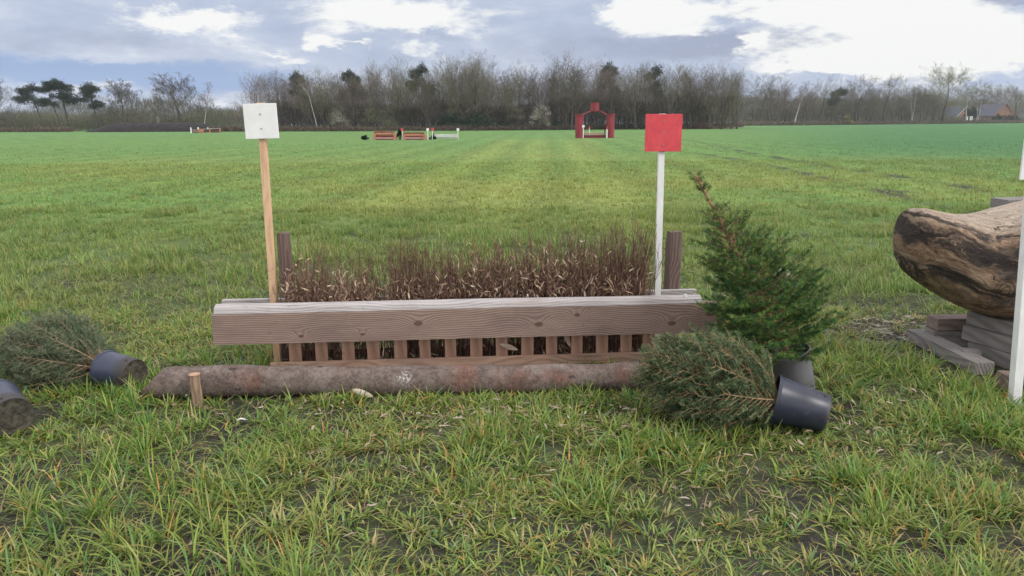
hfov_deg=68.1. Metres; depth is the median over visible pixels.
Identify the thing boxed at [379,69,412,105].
bare tree
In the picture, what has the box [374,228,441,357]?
brush bundle
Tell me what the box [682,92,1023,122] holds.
woodland
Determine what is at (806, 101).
bare tree
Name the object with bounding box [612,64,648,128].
bare tree
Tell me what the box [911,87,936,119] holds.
bare tree
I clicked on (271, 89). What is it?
bare tree
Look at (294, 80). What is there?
pine tree
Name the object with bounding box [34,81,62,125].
pine tree
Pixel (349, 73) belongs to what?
pine tree
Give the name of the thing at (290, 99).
bare tree
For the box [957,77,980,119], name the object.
birch tree
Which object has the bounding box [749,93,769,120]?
bare tree
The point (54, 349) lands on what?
potted spruce
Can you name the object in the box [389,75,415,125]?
bare tree
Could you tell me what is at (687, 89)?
bare tree
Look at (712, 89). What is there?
bare tree
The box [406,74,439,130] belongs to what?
bare tree
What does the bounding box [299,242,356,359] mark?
brush bundle
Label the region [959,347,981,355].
timber beam
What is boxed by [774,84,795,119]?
bare tree
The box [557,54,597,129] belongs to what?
bare tree
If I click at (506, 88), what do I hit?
bare tree
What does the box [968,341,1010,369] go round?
timber beam
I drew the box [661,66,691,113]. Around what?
bare tree
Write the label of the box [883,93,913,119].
bare tree
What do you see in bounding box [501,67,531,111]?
bare tree
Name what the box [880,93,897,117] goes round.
bare tree
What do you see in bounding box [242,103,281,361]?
marker sign
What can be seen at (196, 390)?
peg
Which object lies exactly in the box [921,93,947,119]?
bare tree
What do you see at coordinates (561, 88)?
bare tree
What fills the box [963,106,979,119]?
dark conifer
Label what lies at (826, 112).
bare tree
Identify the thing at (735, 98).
bare tree
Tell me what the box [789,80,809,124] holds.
birch tree
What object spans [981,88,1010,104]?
bare tree
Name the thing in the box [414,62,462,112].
bare tree
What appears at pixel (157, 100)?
birch tree
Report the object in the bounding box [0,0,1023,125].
sky
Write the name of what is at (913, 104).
bare tree
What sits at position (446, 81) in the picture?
bare tree
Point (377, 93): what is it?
bare tree
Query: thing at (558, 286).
brush bundle
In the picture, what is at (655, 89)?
bare tree
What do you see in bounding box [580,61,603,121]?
bare tree
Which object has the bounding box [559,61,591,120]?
bare tree
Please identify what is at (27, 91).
pine tree
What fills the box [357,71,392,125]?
bare tree
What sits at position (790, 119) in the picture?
bare tree
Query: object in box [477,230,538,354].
brush bundle
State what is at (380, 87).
bare tree
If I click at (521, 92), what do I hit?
bare tree
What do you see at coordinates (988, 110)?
farmhouse
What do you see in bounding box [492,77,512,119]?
bare tree
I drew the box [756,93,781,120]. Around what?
bare tree
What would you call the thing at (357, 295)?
brush bundle
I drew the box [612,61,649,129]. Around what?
bare tree
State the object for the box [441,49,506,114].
bare tree
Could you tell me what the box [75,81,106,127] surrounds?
pine tree
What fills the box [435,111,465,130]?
holly shrub
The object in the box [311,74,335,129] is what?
bare tree
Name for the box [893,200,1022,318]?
carved log
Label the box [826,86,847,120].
pine tree
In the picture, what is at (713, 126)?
brushwood pile
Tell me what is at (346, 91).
bare tree
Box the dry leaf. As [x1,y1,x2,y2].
[353,389,372,396]
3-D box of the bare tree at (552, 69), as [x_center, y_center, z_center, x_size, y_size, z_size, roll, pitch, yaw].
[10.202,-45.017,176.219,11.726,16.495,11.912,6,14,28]
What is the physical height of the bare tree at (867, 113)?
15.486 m
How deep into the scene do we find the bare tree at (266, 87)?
179.11 m
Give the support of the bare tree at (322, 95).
on the ground at (992, 135)
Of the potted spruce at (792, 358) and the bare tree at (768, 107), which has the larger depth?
the bare tree at (768, 107)
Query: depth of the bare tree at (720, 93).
171.88 m
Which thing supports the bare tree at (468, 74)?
on the ground at (992, 135)
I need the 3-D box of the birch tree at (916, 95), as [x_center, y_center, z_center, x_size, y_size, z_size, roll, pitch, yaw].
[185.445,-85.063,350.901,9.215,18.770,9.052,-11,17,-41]
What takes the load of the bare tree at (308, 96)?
on the ground at (992, 135)
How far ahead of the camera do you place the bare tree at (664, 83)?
192.94 m
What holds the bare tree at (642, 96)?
on the ground at (992, 135)
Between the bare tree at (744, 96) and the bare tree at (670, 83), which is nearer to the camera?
the bare tree at (670, 83)
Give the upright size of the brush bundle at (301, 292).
0.972 m
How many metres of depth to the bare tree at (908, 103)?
372.65 m
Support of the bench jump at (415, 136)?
on the ground at (992, 135)
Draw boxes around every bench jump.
[373,131,396,139]
[403,131,426,139]
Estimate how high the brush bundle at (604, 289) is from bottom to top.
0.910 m
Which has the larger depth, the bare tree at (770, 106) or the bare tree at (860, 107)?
the bare tree at (860, 107)
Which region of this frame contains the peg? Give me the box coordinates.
[189,372,203,407]
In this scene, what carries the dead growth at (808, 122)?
on the ground at (992, 135)
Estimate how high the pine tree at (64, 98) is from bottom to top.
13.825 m
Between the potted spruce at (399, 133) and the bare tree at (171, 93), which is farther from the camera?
the bare tree at (171, 93)
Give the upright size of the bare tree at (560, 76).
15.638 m
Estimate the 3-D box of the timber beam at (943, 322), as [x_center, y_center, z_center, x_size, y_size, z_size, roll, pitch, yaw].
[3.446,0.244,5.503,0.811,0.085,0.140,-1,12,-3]
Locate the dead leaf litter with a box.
[36,305,1023,575]
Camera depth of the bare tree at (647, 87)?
164.93 m
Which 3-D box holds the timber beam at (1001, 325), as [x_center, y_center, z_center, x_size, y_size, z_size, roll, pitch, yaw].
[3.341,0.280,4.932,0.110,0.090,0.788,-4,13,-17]
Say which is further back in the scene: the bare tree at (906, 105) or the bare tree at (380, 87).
the bare tree at (906, 105)
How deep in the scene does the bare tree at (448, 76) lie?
166.18 m
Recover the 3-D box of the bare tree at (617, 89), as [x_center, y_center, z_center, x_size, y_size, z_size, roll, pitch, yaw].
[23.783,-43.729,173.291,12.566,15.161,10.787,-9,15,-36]
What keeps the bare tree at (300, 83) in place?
on the ground at (992, 135)
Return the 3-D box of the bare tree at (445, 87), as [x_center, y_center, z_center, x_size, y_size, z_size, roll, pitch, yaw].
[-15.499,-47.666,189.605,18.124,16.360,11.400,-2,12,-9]
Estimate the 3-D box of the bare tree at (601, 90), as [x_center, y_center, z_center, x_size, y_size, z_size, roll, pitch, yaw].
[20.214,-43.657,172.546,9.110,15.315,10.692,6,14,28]
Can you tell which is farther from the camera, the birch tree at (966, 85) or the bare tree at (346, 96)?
the birch tree at (966, 85)
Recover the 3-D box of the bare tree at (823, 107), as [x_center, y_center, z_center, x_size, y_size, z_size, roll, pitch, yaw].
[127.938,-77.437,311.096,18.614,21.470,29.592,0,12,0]
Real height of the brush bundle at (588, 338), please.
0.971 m
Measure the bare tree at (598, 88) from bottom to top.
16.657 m
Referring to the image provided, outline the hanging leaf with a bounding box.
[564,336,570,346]
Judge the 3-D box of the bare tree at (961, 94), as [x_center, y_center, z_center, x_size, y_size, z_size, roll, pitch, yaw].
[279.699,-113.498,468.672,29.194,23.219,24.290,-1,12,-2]
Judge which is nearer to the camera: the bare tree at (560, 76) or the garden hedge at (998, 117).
the bare tree at (560, 76)
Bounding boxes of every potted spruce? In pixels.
[0,306,147,392]
[0,354,33,435]
[397,129,401,139]
[628,322,831,436]
[688,170,851,388]
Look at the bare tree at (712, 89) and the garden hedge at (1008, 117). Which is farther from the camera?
the garden hedge at (1008, 117)
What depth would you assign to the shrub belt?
205.89 m
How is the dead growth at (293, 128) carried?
on the ground at (992, 135)
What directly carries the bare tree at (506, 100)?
on the ground at (992, 135)
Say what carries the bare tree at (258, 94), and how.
on the ground at (992, 135)
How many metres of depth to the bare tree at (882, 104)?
346.42 m
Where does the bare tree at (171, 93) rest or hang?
on the ground at (992, 135)
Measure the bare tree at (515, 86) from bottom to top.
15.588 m
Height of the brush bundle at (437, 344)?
0.916 m
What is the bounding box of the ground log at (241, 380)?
[141,361,650,398]
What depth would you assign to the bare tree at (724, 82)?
163.26 m
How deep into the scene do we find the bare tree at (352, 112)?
165.53 m
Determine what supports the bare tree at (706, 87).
on the ground at (992, 135)
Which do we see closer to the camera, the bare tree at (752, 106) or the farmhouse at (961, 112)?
the bare tree at (752, 106)
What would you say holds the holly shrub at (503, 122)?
on the ground at (992, 135)
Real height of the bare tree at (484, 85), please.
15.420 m
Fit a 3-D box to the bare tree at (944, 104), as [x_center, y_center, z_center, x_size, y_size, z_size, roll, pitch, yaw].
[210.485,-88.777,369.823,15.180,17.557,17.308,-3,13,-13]
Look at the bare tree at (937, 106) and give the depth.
364.20 m
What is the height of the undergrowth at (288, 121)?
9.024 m
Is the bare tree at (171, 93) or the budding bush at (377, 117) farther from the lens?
the bare tree at (171, 93)
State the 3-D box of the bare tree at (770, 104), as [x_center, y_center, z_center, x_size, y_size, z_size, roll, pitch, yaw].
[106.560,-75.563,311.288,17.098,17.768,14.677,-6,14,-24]
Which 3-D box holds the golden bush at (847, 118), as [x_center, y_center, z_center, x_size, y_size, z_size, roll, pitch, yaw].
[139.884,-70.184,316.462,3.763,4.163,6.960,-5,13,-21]
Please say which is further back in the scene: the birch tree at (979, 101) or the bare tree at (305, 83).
the birch tree at (979, 101)
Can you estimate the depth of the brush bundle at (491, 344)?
5.04 m
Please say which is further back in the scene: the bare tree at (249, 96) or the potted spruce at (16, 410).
the bare tree at (249, 96)
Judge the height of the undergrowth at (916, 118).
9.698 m
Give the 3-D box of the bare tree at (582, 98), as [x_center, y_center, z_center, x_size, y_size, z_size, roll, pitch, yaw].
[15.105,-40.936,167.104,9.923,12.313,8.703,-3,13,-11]
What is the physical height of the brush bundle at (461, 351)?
0.934 m
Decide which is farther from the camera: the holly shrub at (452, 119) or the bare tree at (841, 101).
the bare tree at (841, 101)
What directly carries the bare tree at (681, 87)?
on the ground at (992, 135)
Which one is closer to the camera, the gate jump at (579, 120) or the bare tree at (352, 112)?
the gate jump at (579, 120)
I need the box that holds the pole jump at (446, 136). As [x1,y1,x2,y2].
[433,133,458,138]
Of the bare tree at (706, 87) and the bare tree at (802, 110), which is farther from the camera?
the bare tree at (802, 110)
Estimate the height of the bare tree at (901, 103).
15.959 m
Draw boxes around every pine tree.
[10,81,50,126]
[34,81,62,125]
[39,77,81,126]
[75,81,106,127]
[287,69,307,122]
[339,68,365,126]
[404,60,435,101]
[598,61,621,96]
[646,64,662,113]
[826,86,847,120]
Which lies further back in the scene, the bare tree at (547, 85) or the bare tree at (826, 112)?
the bare tree at (826, 112)
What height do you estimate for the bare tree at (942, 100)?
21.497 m
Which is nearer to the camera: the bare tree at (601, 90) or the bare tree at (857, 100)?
the bare tree at (601, 90)
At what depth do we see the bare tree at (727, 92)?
186.27 m
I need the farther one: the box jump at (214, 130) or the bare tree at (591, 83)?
the bare tree at (591, 83)
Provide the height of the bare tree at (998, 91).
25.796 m
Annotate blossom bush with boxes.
[327,106,350,125]
[528,103,551,129]
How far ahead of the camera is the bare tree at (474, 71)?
163.77 m
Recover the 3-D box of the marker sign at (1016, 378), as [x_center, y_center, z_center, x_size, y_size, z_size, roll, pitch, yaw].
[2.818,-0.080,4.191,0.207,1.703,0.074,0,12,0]
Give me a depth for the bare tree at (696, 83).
193.18 m
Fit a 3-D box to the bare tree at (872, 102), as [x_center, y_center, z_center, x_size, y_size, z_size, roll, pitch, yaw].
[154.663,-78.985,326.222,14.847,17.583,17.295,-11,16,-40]
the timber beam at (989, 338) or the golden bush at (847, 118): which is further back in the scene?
the golden bush at (847, 118)
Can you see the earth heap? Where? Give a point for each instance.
(152, 127)
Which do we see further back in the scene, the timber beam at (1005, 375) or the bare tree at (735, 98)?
the bare tree at (735, 98)
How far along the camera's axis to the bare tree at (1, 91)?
198.83 m
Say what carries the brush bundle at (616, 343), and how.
on the ground at (992, 135)
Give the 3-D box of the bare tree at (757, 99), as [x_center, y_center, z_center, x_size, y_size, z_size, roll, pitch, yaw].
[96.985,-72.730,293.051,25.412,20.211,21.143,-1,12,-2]
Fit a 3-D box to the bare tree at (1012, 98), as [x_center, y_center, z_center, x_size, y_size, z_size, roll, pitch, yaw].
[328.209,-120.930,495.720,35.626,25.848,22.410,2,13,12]
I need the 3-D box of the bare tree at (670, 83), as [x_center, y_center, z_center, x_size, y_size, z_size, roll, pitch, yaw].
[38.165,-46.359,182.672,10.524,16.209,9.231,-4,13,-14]
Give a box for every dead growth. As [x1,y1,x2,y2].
[0,122,744,131]
[736,119,1023,125]
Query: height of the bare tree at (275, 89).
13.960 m
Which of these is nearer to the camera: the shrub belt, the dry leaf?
the dry leaf
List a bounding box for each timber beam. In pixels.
[906,329,994,374]
[924,327,967,346]
[926,314,968,330]
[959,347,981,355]
[962,324,1011,353]
[966,311,1013,336]
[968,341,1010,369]
[990,197,1023,206]
[996,370,1023,390]
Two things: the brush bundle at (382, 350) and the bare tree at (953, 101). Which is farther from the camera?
the bare tree at (953, 101)
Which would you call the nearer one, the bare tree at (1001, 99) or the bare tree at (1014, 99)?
the bare tree at (1001, 99)
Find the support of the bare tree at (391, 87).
on the ground at (992, 135)
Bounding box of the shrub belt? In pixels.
[0,106,244,130]
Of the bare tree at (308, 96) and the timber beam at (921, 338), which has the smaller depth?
the timber beam at (921, 338)
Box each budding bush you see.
[359,96,399,129]
[504,100,529,125]
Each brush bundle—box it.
[268,226,337,361]
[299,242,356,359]
[326,247,393,359]
[339,236,406,358]
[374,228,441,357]
[400,231,473,357]
[429,228,499,356]
[458,229,514,355]
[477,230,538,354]
[494,224,566,354]
[521,219,588,353]
[549,223,609,352]
[575,228,634,352]
[578,219,650,351]
[599,201,669,351]
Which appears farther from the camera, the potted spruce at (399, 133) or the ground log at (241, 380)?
the potted spruce at (399, 133)
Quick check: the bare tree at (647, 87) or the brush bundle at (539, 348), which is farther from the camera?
the bare tree at (647, 87)
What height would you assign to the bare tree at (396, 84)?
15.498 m
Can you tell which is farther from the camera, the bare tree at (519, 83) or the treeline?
the treeline
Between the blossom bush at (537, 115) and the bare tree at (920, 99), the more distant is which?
the bare tree at (920, 99)
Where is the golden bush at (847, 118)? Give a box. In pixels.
[844,115,851,123]
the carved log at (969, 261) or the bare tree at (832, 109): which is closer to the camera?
the carved log at (969, 261)
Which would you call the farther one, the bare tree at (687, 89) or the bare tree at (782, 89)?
the bare tree at (782, 89)
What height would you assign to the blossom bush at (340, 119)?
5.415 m
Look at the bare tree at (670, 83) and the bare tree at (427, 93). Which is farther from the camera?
the bare tree at (670, 83)
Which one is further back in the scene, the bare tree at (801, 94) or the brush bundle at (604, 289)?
the bare tree at (801, 94)
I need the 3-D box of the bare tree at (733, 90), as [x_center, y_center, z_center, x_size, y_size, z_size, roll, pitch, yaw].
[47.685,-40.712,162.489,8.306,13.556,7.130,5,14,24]
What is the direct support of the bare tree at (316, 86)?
on the ground at (992, 135)
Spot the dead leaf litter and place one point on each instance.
(630, 409)
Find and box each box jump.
[198,129,208,132]
[209,128,220,132]
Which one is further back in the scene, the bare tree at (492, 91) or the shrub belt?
the shrub belt
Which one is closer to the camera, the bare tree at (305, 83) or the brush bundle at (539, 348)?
the brush bundle at (539, 348)
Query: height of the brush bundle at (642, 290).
1.082 m
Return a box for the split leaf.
[500,343,517,350]
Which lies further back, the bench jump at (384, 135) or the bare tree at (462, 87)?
the bare tree at (462, 87)
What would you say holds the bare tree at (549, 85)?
on the ground at (992, 135)
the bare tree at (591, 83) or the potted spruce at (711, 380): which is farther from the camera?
the bare tree at (591, 83)
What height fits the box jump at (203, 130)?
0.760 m
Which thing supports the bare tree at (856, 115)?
on the ground at (992, 135)
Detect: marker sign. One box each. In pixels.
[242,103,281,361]
[644,114,682,349]
[1008,143,1023,405]
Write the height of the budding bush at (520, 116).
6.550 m
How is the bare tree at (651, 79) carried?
on the ground at (992, 135)
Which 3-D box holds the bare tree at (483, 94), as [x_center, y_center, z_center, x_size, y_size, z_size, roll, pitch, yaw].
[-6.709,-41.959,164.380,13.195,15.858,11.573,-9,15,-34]
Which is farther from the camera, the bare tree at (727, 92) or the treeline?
the treeline
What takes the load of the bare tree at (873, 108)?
on the ground at (992, 135)
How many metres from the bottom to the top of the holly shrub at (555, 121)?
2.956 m
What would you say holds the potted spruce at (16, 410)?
on the ground at (992, 135)
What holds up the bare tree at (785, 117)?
on the ground at (992, 135)
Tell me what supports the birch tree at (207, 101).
on the ground at (992, 135)
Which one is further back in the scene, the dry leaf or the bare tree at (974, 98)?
the bare tree at (974, 98)
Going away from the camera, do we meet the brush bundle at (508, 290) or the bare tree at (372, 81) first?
the brush bundle at (508, 290)
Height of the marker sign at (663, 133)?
1.732 m
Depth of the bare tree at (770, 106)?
294.51 m
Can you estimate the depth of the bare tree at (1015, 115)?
404.11 m
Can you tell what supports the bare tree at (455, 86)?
on the ground at (992, 135)
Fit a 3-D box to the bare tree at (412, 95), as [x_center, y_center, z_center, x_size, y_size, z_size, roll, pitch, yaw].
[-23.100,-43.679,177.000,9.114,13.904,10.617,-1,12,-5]
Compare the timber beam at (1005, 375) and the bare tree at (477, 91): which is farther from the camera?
the bare tree at (477, 91)
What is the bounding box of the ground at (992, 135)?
[0,123,1023,575]
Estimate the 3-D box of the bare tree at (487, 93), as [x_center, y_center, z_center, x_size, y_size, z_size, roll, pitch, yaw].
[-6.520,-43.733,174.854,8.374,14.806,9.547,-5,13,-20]
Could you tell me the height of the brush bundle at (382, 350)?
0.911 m
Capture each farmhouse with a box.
[940,105,972,119]
[977,103,1014,119]
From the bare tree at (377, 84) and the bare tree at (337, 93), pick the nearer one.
the bare tree at (337, 93)
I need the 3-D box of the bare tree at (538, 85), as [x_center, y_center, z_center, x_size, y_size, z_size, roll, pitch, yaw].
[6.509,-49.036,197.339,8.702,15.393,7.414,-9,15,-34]
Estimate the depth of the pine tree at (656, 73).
177.06 m
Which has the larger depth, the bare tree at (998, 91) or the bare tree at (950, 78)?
the bare tree at (998, 91)
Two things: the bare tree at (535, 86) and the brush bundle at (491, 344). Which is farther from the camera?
the bare tree at (535, 86)
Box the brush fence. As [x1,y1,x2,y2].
[211,231,723,366]
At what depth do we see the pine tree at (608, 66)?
177.23 m
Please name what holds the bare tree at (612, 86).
on the ground at (992, 135)
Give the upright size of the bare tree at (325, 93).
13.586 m
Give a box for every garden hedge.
[991,113,1002,120]
[1004,114,1021,120]
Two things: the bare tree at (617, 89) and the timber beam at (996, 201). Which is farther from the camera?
the bare tree at (617, 89)
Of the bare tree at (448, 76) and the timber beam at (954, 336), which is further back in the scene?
the bare tree at (448, 76)
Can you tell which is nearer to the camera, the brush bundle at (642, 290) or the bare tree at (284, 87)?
the brush bundle at (642, 290)
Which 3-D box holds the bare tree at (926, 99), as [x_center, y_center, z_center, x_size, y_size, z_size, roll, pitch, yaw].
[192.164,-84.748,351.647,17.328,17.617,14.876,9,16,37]
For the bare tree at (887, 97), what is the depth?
330.95 m
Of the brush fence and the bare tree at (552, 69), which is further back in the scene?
the bare tree at (552, 69)
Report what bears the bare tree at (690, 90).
on the ground at (992, 135)
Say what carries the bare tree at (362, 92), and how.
on the ground at (992, 135)
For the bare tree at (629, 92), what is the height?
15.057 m
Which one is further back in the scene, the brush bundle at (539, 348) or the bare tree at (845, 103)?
the bare tree at (845, 103)
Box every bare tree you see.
[0,78,16,123]
[84,78,156,122]
[126,72,228,122]
[226,71,274,118]
[229,76,270,119]
[249,74,283,110]
[251,66,290,106]
[264,72,297,126]
[271,72,292,125]
[278,79,310,123]
[283,64,320,126]
[285,76,334,124]
[286,66,333,130]
[300,71,335,121]
[304,71,346,125]
[309,75,339,120]
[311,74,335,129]
[320,67,356,130]
[328,77,358,124]
[331,71,368,112]
[335,74,371,126]
[340,67,401,126]
[353,66,389,127]
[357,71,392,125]
[359,58,389,126]
[362,61,396,114]
[367,63,410,112]
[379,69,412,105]
[381,56,425,125]
[384,67,415,107]
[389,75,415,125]
[400,63,441,126]
[400,74,424,124]
[405,66,447,127]
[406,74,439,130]
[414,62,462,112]
[418,67,459,111]
[425,51,470,116]
[435,56,468,129]
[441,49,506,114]
[443,57,480,118]
[444,58,488,118]
[446,54,508,124]
[449,61,488,105]
[455,62,510,119]
[457,62,496,113]
[473,68,505,123]
[476,68,496,115]
[477,72,498,119]
[492,71,519,106]
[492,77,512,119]
[492,81,517,118]
[495,57,536,125]
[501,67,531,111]
[505,66,532,124]
[513,66,547,129]
[516,75,543,129]
[525,66,565,111]
[527,65,558,129]
[530,73,547,104]
[534,59,575,119]
[538,72,565,120]
[542,50,593,129]
[544,61,580,124]
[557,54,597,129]
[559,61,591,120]
[565,70,590,114]
[567,81,599,116]
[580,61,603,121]
[581,55,612,129]
[584,67,623,123]
[585,69,606,122]
[589,62,643,127]
[591,61,632,116]
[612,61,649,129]
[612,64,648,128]
[612,64,650,128]
[615,66,663,128]
[626,60,664,113]
[636,67,669,111]
[637,61,683,111]
[650,73,670,96]
[655,61,686,113]
[657,59,701,113]
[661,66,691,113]
[671,64,703,128]
[673,65,700,124]
[681,64,723,121]
[684,69,704,122]
[692,61,737,128]
[692,64,721,124]
[703,66,739,128]
[707,76,734,125]
[711,71,740,123]
[717,69,750,128]
[722,67,757,128]
[723,70,754,126]
[731,76,753,116]
[741,93,764,120]
[742,73,796,125]
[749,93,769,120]
[756,83,782,125]
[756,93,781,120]
[759,85,786,121]
[769,74,802,120]
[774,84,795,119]
[777,88,798,120]
[784,97,797,120]
[790,96,814,119]
[792,88,821,124]
[795,88,816,119]
[796,85,819,121]
[802,73,851,124]
[805,93,841,120]
[815,97,836,120]
[821,86,855,120]
[822,93,843,120]
[825,87,864,119]
[830,82,864,116]
[831,74,885,120]
[847,86,866,119]
[847,90,881,124]
[854,85,886,124]
[854,94,880,120]
[855,73,919,120]
[865,96,881,119]
[875,76,914,120]
[875,92,895,119]
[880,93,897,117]
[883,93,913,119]
[886,90,919,119]
[893,89,921,120]
[898,87,926,120]
[899,62,990,120]
[910,88,941,120]
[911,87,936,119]
[918,89,952,120]
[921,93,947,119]
[929,86,957,110]
[932,89,956,119]
[944,87,978,105]
[947,98,968,106]
[957,88,987,108]
[978,84,1023,111]
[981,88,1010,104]
[987,92,1014,109]
[991,84,1023,115]
[995,86,1023,119]
[1000,89,1023,113]
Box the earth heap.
[86,122,232,131]
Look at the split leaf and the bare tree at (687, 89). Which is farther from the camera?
the bare tree at (687, 89)
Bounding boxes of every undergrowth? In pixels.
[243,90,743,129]
[713,105,1023,122]
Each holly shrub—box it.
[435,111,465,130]
[460,110,495,130]
[494,118,526,129]
[542,118,566,129]
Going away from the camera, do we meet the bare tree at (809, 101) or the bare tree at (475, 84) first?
the bare tree at (475, 84)
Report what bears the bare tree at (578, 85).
on the ground at (992, 135)
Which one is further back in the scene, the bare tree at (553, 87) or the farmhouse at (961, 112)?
the farmhouse at (961, 112)
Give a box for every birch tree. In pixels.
[147,79,164,122]
[197,81,213,123]
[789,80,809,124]
[903,84,923,119]
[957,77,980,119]
[968,84,989,123]
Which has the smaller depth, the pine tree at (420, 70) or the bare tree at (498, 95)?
the pine tree at (420, 70)
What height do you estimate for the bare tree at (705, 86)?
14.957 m
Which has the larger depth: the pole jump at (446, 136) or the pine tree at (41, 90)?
the pine tree at (41, 90)
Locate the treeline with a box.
[0,96,244,126]
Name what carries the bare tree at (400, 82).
on the ground at (992, 135)
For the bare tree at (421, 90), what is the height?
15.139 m
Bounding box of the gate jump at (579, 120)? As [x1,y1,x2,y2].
[575,103,614,137]
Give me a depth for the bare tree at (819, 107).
337.48 m
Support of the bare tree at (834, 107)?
on the ground at (992, 135)
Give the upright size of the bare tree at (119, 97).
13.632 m
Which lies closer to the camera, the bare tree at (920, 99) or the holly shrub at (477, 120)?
the holly shrub at (477, 120)
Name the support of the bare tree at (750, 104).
on the ground at (992, 135)
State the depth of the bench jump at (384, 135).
75.44 m
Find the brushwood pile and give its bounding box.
[682,120,735,128]
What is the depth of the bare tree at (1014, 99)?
507.99 m
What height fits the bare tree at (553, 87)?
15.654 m
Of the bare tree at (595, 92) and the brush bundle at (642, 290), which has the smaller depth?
the brush bundle at (642, 290)

